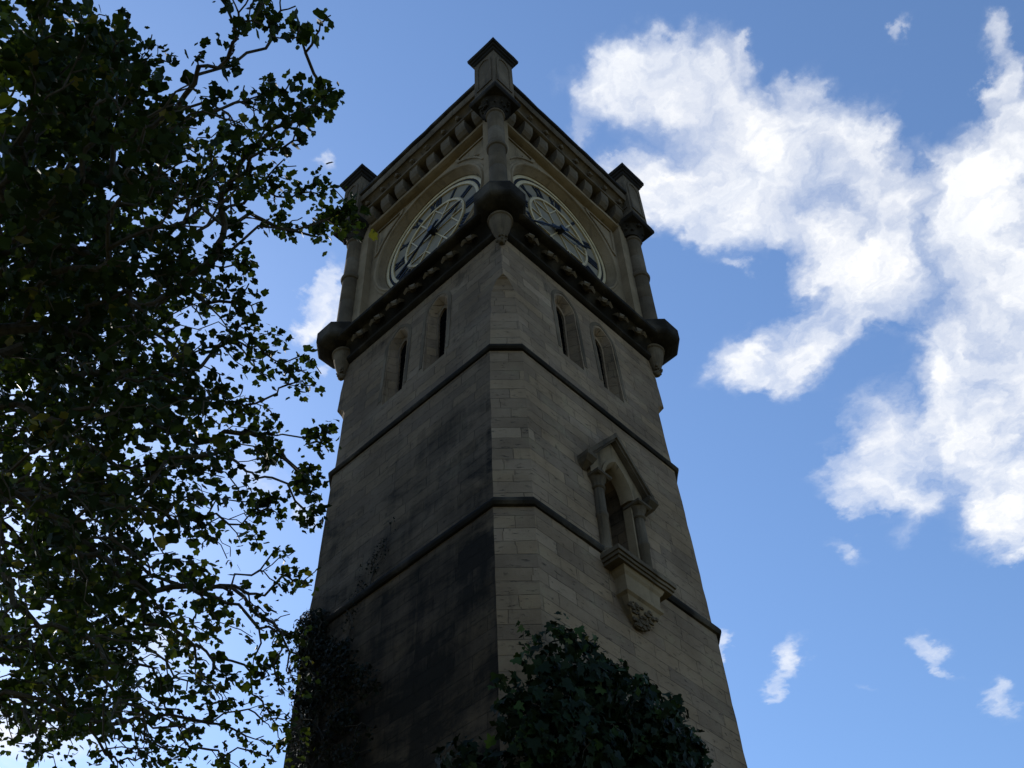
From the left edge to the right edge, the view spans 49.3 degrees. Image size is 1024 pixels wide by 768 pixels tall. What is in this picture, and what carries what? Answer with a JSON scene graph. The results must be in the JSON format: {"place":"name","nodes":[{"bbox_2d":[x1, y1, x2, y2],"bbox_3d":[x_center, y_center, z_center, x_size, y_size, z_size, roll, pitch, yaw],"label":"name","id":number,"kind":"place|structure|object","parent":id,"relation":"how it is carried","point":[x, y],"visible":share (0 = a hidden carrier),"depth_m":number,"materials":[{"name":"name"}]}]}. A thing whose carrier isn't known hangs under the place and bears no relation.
{"place":"outdoors","nodes":[
{"label":"outdoors","id":0,"kind":"place"},
{"bbox_2d":[0,0,1023,767],"label":"sky","id":1,"kind":"structure","parent":0,"point":[832,192],"materials":[{"name":"blue"}]},
{"label":"ground","id":2,"kind":"structure","parent":0,"visible":0},
{"bbox_2d":[0,0,377,767],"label":"sycamore tree","id":3,"kind":"object","parent":2,"relation":"on","point":[80,92],"visible":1,"depth_m":10.56,"materials":[{"name":"green plant"}]},
{"bbox_2d":[283,37,747,767],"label":"clock tower","id":4,"kind":"structure","parent":2,"relation":"on","point":[497,343],"depth_m":15.93,"materials":[{"name":"stone"}]},
{"bbox_2d":[285,517,395,767],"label":"creeper","id":5,"kind":"object","parent":4,"relation":"attached to","point":[315,635],"visible":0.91,"depth_m":13.66,"materials":[{"name":"green plant"}]},
{"bbox_2d":[378,323,411,403],"bbox_3d":[-1.845,-0.384,18.478,0.670,1.830,0.264,-38,-58,25],"label":"window","id":6,"kind":"structure","parent":4,"relation":"in","point":[403,353],"depth_m":18.48,"materials":[{"name":"stone"}]},
{"bbox_2d":[419,290,451,369],"bbox_3d":[-1.157,-0.913,18.068,0.670,1.830,0.264,-38,-58,25],"label":"window","id":7,"kind":"structure","parent":4,"relation":"in","point":[443,331],"depth_m":18.07,"materials":[{"name":"stone"}]},
{"bbox_2d":[551,289,587,368],"bbox_3d":[0.831,-0.934,18.136,0.264,1.830,0.670,-38,-58,25],"label":"window","id":8,"kind":"structure","parent":4,"relation":"in","point":[554,291],"depth_m":18.13,"materials":[{"name":"stone"}]},
{"bbox_2d":[431,611,713,767],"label":"ivy","id":9,"kind":"object","parent":4,"relation":"attached to","point":[566,731],"visible":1,"depth_m":10.78,"materials":[{"name":"green plant"}]},
{"bbox_2d":[590,322,626,400],"bbox_3d":[1.500,-0.419,18.593,0.264,1.830,0.670,-38,-58,25],"label":"window","id":10,"kind":"structure","parent":4,"relation":"in","point":[592,324],"depth_m":18.61,"materials":[{"name":"stone"}]}
]}

